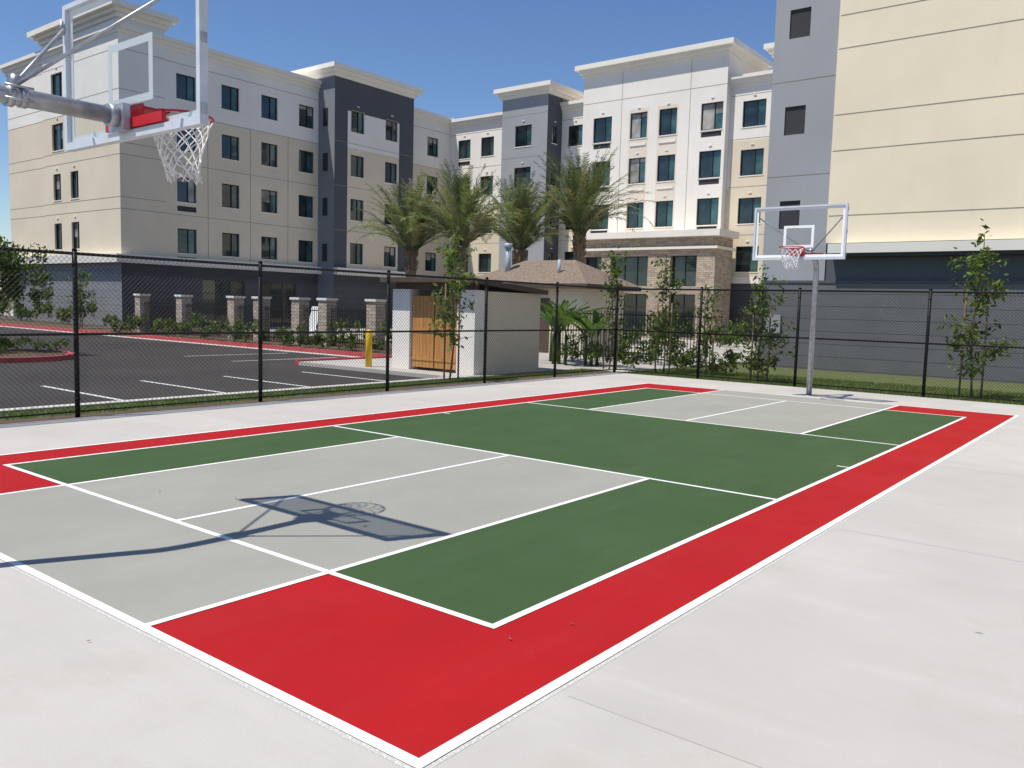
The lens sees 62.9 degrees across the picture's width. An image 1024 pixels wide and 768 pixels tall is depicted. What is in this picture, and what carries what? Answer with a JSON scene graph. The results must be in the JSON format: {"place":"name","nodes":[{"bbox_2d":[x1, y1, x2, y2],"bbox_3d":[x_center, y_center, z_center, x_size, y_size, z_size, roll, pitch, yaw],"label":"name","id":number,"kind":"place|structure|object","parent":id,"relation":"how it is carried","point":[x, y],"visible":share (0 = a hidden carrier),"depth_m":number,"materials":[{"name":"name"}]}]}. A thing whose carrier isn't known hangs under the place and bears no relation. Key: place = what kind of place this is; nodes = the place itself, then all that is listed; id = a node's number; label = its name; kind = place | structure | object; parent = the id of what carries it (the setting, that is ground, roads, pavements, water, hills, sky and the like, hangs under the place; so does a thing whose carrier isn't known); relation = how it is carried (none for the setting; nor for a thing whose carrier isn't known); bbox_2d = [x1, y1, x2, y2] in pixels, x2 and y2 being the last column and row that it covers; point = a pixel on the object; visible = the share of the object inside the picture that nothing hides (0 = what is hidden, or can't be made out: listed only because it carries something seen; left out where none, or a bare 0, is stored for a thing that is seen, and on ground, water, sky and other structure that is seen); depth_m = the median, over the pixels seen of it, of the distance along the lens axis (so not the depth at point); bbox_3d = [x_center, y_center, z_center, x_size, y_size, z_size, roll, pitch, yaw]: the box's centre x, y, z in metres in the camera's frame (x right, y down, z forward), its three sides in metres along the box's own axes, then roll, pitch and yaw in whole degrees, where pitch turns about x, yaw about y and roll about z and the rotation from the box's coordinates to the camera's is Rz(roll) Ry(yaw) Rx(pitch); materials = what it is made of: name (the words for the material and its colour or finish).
{"place":"outdoors","nodes":[
{"label":"outdoors","id":0,"kind":"place"},
{"bbox_2d":[1,294,12,309],"bbox_3d":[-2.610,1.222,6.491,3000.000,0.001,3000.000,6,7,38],"label":"ground","id":1,"kind":"structure","parent":0,"point":[11,304],"depth_m":140.22,"materials":[{"name":"grey concrete"}]},
{"bbox_2d":[0,323,391,364],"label":"red kerb","id":2,"kind":"structure","parent":1,"relation":"on","point":[225,343],"depth_m":33.08,"materials":[{"name":"paint"}]},
{"bbox_2d":[0,315,391,354],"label":"planting bed","id":3,"kind":"object","parent":1,"relation":"on","point":[85,327],"visible":0.25,"depth_m":39.04,"materials":[{"name":"green plant"}]},
{"bbox_2d":[0,285,97,324],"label":"hedge","id":4,"kind":"object","parent":3,"relation":"on","point":[48,309],"visible":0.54,"depth_m":50.96,"materials":[{"name":"green plant"}]},
{"bbox_2d":[62,268,96,327],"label":"young tree","id":5,"kind":"object","parent":3,"relation":"on","point":[81,297],"visible":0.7,"depth_m":44.01,"materials":[{"name":"green plant"}]},
{"bbox_2d":[133,294,149,331],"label":"stone pillar","id":6,"kind":"structure","parent":3,"relation":"on","point":[141,300],"depth_m":41.59,"materials":[{"name":"beige stone"}]},
{"bbox_2d":[145,301,175,331],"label":"picket fence","id":7,"kind":"object","parent":3,"relation":"on","point":[155,316],"visible":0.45,"depth_m":40.88,"materials":[{"name":"black metal"}]},
{"bbox_2d":[174,295,192,334],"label":"stone pillar","id":8,"kind":"structure","parent":3,"relation":"on","point":[183,307],"depth_m":39.26,"materials":[{"name":"beige stone"}]},
{"bbox_2d":[186,303,227,337],"bbox_3d":[-13.824,-2.917,38.202,3.709,1.500,0.040,6,7,38],"label":"picket fence","id":9,"kind":"object","parent":3,"relation":"on","point":[206,316],"visible":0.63,"depth_m":38.28,"materials":[{"name":"black metal"}]},
{"bbox_2d":[226,296,245,338],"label":"stone pillar","id":10,"kind":"structure","parent":3,"relation":"on","point":[231,304],"depth_m":36.67,"materials":[{"name":"beige stone"}]},
{"bbox_2d":[239,305,252,339],"bbox_3d":[-11.428,-2.679,36.329,1.409,1.500,0.040,6,7,38],"label":"picket fence","id":11,"kind":"object","parent":3,"relation":"on","point":[240,307],"visible":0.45,"depth_m":36.36,"materials":[{"name":"black metal"}]},
{"bbox_2d":[102,311,391,350],"bbox_3d":[-11.659,-2.352,34.878,21.134,1.409,1.328,6,7,38],"label":"hedge","id":12,"kind":"object","parent":3,"relation":"on","point":[162,325],"visible":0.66,"depth_m":33.98,"materials":[{"name":"green plant"}]},
{"bbox_2d":[251,296,271,340],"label":"stone pillar","id":13,"kind":"structure","parent":3,"relation":"on","point":[255,304],"depth_m":35.57,"materials":[{"name":"beige stone"}]},
{"bbox_2d":[265,305,290,341],"bbox_3d":[-9.662,-2.503,34.947,2.109,1.500,0.040,6,7,38],"label":"picket fence","id":14,"kind":"object","parent":3,"relation":"on","point":[281,309],"visible":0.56,"depth_m":35.13,"materials":[{"name":"black metal"}]},
{"bbox_2d":[290,297,310,343],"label":"stone pillar","id":15,"kind":"structure","parent":3,"relation":"on","point":[296,308],"depth_m":33.92,"materials":[{"name":"beige stone"}]},
{"bbox_2d":[304,307,317,343],"bbox_3d":[-7.973,-2.336,33.627,1.209,1.500,0.040,6,7,38],"label":"picket fence","id":16,"kind":"object","parent":3,"relation":"on","point":[307,310],"visible":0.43,"depth_m":33.73,"materials":[{"name":"black metal"}]},
{"bbox_2d":[309,306,317,333],"bbox_3d":[-9.158,-2.656,36.867,0.635,1.520,1.350,6,7,38],"label":"sun lounger","id":17,"kind":"object","parent":3,"relation":"on","point":[313,320],"visible":0.16,"depth_m":37.26,"materials":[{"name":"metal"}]},
{"bbox_2d":[316,298,337,346],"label":"stone pillar","id":18,"kind":"structure","parent":3,"relation":"on","point":[322,318],"depth_m":32.87,"materials":[{"name":"beige stone"}]},
{"bbox_2d":[331,308,365,347],"bbox_3d":[-6.206,-2.160,32.245,2.309,1.500,0.040,6,7,38],"label":"picket fence","id":19,"kind":"object","parent":3,"relation":"on","point":[346,311],"visible":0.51,"depth_m":32.10,"materials":[{"name":"black metal"}]},
{"bbox_2d":[365,299,385,349],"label":"stone pillar","id":20,"kind":"structure","parent":3,"relation":"on","point":[371,313],"depth_m":31.15,"materials":[{"name":"beige stone"}]},
{"bbox_2d":[0,376,462,412],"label":"concrete kerb","id":21,"kind":"structure","parent":1,"relation":"on","point":[137,400],"depth_m":14.87,"materials":[{"name":"grey concrete"}]},
{"bbox_2d":[0,372,1023,767],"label":"concrete slab","id":22,"kind":"structure","parent":1,"relation":"on","point":[884,644],"depth_m":4.04,"materials":[{"name":"beige concrete"}]},
{"bbox_2d":[0,0,213,184],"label":"basketball hoop","id":23,"kind":"object","parent":22,"relation":"on","point":[122,120],"visible":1,"depth_m":5.70,"materials":[{"name":"metal"}]},
{"bbox_2d":[0,383,1019,767],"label":"basketball court","id":24,"kind":"object","parent":22,"relation":"on","point":[462,581],"visible":1,"depth_m":6.43,"materials":[{"name":"paint"}]},
{"bbox_2d":[180,375,1021,767],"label":"slab joints","id":25,"kind":"object","parent":22,"relation":"on","point":[632,719],"visible":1,"depth_m":3.57,"materials":[{"name":"grey concrete"}]},
{"bbox_2d":[752,203,848,395],"bbox_3d":[5.728,-1.646,17.166,1.588,3.890,1.656,2,5,4],"label":"basketball hoop","id":26,"kind":"object","parent":22,"relation":"on","point":[798,252],"visible":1,"depth_m":16.93,"materials":[{"name":"metal"}]},
{"bbox_2d":[0,364,1023,420],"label":"grass","id":27,"kind":"structure","parent":1,"relation":"on","point":[831,374],"depth_m":22.90,"materials":[{"name":"plant"}]},
{"bbox_2d":[0,372,611,423],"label":"mulch bed","id":28,"kind":"object","parent":27,"relation":"on","point":[168,408],"visible":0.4,"depth_m":14.32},
{"bbox_2d":[0,247,617,418],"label":"chain link fence","id":29,"kind":"object","parent":28,"relation":"on","point":[75,333],"visible":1,"depth_m":14.29,"materials":[{"name":"black metal"}]},
{"bbox_2d":[425,214,480,379],"bbox_3d":[-1.295,-1.979,19.398,1.371,3.866,1.425,6,7,38],"label":"young tree","id":30,"kind":"object","parent":27,"relation":"on","point":[451,258],"visible":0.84,"depth_m":19.32,"materials":[{"name":"green plant"}]},
{"bbox_2d":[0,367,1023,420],"bbox_3d":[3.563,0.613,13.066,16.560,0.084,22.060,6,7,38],"label":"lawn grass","id":31,"kind":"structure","parent":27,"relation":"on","point":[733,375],"depth_m":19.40,"materials":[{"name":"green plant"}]},
{"bbox_2d":[645,255,685,373],"bbox_3d":[4.318,-1.943,23.512,0.995,3.345,1.294,6,7,38],"label":"young tree","id":32,"kind":"object","parent":27,"relation":"on","point":[666,282],"visible":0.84,"depth_m":23.41,"materials":[{"name":"green plant"}]},
{"bbox_2d":[557,317,780,375],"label":"shrubs","id":33,"kind":"object","parent":27,"relation":"on","point":[692,355],"visible":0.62,"depth_m":25.22,"materials":[{"name":"green plant"}]},
{"bbox_2d":[689,285,728,375],"bbox_3d":[5.387,-1.487,23.232,1.060,2.546,1.031,6,7,38],"label":"young tree","id":34,"kind":"object","parent":27,"relation":"on","point":[706,337],"visible":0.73,"depth_m":23.16,"materials":[{"name":"green plant"}]},
{"bbox_2d":[736,264,794,381],"bbox_3d":[6.434,-1.584,21.409,1.766,3.132,1.565,6,7,38],"label":"young tree","id":35,"kind":"object","parent":27,"relation":"on","point":[767,341],"visible":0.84,"depth_m":21.46,"materials":[{"name":"green plant"}]},
{"bbox_2d":[615,286,1023,401],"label":"chain link fence","id":36,"kind":"object","parent":27,"relation":"on","point":[927,327],"visible":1,"depth_m":19.65,"materials":[{"name":"black metal"}]},
{"bbox_2d":[936,218,1019,397],"bbox_3d":[10.296,-1.641,18.445,1.519,3.998,1.512,3,6,20],"label":"young tree","id":37,"kind":"object","parent":27,"relation":"on","point":[977,264],"visible":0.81,"depth_m":18.45,"materials":[{"name":"green plant"}]},
{"bbox_2d":[0,327,424,408],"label":"parking lot asphalt","id":38,"kind":"structure","parent":0,"point":[109,352],"depth_m":20.86,"materials":[{"name":"grey asphalt"}]},
{"bbox_2d":[0,336,73,362],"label":"planter island","id":39,"kind":"structure","parent":38,"relation":"on","point":[37,355],"depth_m":23.84,"materials":[{"name":"red paint"}]},
{"bbox_2d":[0,236,53,315],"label":"shade tree","id":40,"kind":"object","parent":39,"relation":"in","point":[14,282],"visible":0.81,"depth_m":24.95,"materials":[{"name":"green plant"}]},
{"bbox_2d":[44,353,382,399],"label":"parking stall markings","id":41,"kind":"object","parent":38,"relation":"on","point":[204,389],"visible":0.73,"depth_m":18.11,"materials":[{"name":"paint"}]},
{"bbox_2d":[0,310,757,377],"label":"walkway","id":42,"kind":"structure","parent":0,"point":[544,360],"depth_m":25.22,"materials":[{"name":"concrete"}]},
{"bbox_2d":[365,330,371,366],"bbox_3d":[-3.922,-0.940,22.938,0.175,1.100,0.180,6,7,38],"label":"bollard","id":43,"kind":"object","parent":42,"relation":"on","point":[369,358],"visible":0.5,"depth_m":22.87,"materials":[{"name":"yellow metal"}]},
{"bbox_2d":[7,17,771,340],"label":"walls","id":44,"kind":"structure","parent":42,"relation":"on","point":[129,230],"depth_m":53.98,"materials":[{"name":"grey paint"}]},
{"bbox_2d":[0,0,773,276],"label":"trim and roof","id":45,"kind":"structure","parent":44,"relation":"on","point":[311,76],"depth_m":53.70,"materials":[{"name":"white paint"}]},
{"bbox_2d":[52,72,766,337],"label":"windows","id":46,"kind":"structure","parent":44,"relation":"attached to","point":[635,270],"depth_m":54.56,"materials":[{"name":"black glass"}]},
{"bbox_2d":[346,172,470,276],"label":"palm tree","id":47,"kind":"object","parent":42,"relation":"on","point":[411,241],"visible":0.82,"depth_m":41.50,"materials":[{"name":"green plant"}]},
{"bbox_2d":[393,158,521,276],"bbox_3d":[-2.461,-6.364,40.637,5.989,8.737,6.685,2,5,5],"label":"palm tree","id":48,"kind":"object","parent":42,"relation":"on","point":[461,205],"visible":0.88,"depth_m":39.48,"materials":[{"name":"green plant"}]},
{"bbox_2d":[380,277,547,374],"bbox_3d":[-1.312,-1.582,22.938,3.300,2.520,3.200,6,7,38],"label":"trash enclosure","id":49,"kind":"object","parent":42,"relation":"on","point":[431,311],"visible":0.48,"depth_m":22.11,"materials":[{"name":"white paint"}]},
{"bbox_2d":[481,169,579,264],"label":"palm tree","id":50,"kind":"object","parent":42,"relation":"on","point":[525,231],"visible":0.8,"depth_m":42.97,"materials":[{"name":"green plant"}]},
{"bbox_2d":[540,299,604,364],"bbox_3d":[1.385,-1.616,25.998,1.930,2.076,2.329,-3,7,-42],"label":"banana plant","id":51,"kind":"object","parent":42,"relation":"on","point":[561,311],"visible":0.55,"depth_m":25.96,"materials":[{"name":"green plant"}]},
{"bbox_2d":[537,288,623,353],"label":"walls","id":52,"kind":"structure","parent":42,"relation":"on","point":[574,294],"depth_m":32.00,"materials":[{"name":"beige paint"}]},
{"bbox_2d":[539,298,549,352],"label":"doors","id":53,"kind":"structure","parent":52,"relation":"attached to","point":[543,332],"depth_m":32.52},
{"bbox_2d":[475,243,640,291],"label":"roof","id":54,"kind":"structure","parent":52,"relation":"on","point":[569,272],"depth_m":32.94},
{"bbox_2d":[510,142,656,262],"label":"palm tree","id":55,"kind":"object","parent":42,"relation":"on","point":[582,216],"visible":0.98,"depth_m":42.74,"materials":[{"name":"green plant"}]},
{"bbox_2d":[559,310,613,365],"bbox_3d":[2.355,-1.421,25.888,1.687,1.760,2.257,2,5,8],"label":"banana plant","id":56,"kind":"object","parent":42,"relation":"on","point":[595,323],"visible":0.58,"depth_m":25.68,"materials":[{"name":"green plant"}]},
{"bbox_2d":[596,245,627,368],"bbox_3d":[2.926,-2.207,24.349,0.887,3.643,1.255,2,5,10],"label":"young tree","id":57,"kind":"object","parent":42,"relation":"on","point":[615,274],"visible":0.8,"depth_m":24.25,"materials":[{"name":"green plant"}]},
{"bbox_2d":[561,309,713,367],"bbox_3d":[3.872,-1.544,27.462,5.809,1.700,0.040,6,7,38],"label":"picket fence","id":58,"kind":"object","parent":42,"relation":"on","point":[685,316],"visible":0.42,"depth_m":27.09,"materials":[{"name":"black metal"}]},
{"bbox_2d":[629,310,751,348],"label":"shrubs","id":59,"kind":"object","parent":42,"relation":"on","point":[726,338],"visible":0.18,"depth_m":40.69,"materials":[{"name":"green plant"}]},
{"bbox_2d":[0,0,776,288],"label":"sky","id":60,"kind":"structure","parent":0,"point":[459,52],"materials":[{"name":"blue"}]},
{"bbox_2d":[540,299,592,361],"bbox_3d":[1.680,-1.770,27.682,2.397,2.089,2.144,6,7,38],"label":"banana plant","id":61,"kind":"object","parent":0,"point":[551,333],"visible":0.23,"depth_m":27.35,"materials":[{"name":"green plant"}]},
{"bbox_2d":[757,0,1023,383],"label":"hotel wing","id":62,"kind":"structure","parent":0,"point":[897,126],"depth_m":25.13,"materials":[{"name":"beige paint"}]},
{"bbox_2d":[779,7,811,228],"label":"windows","id":63,"kind":"structure","parent":62,"relation":"in","point":[800,24],"depth_m":26.96,"materials":[{"name":"glass"}]}
]}

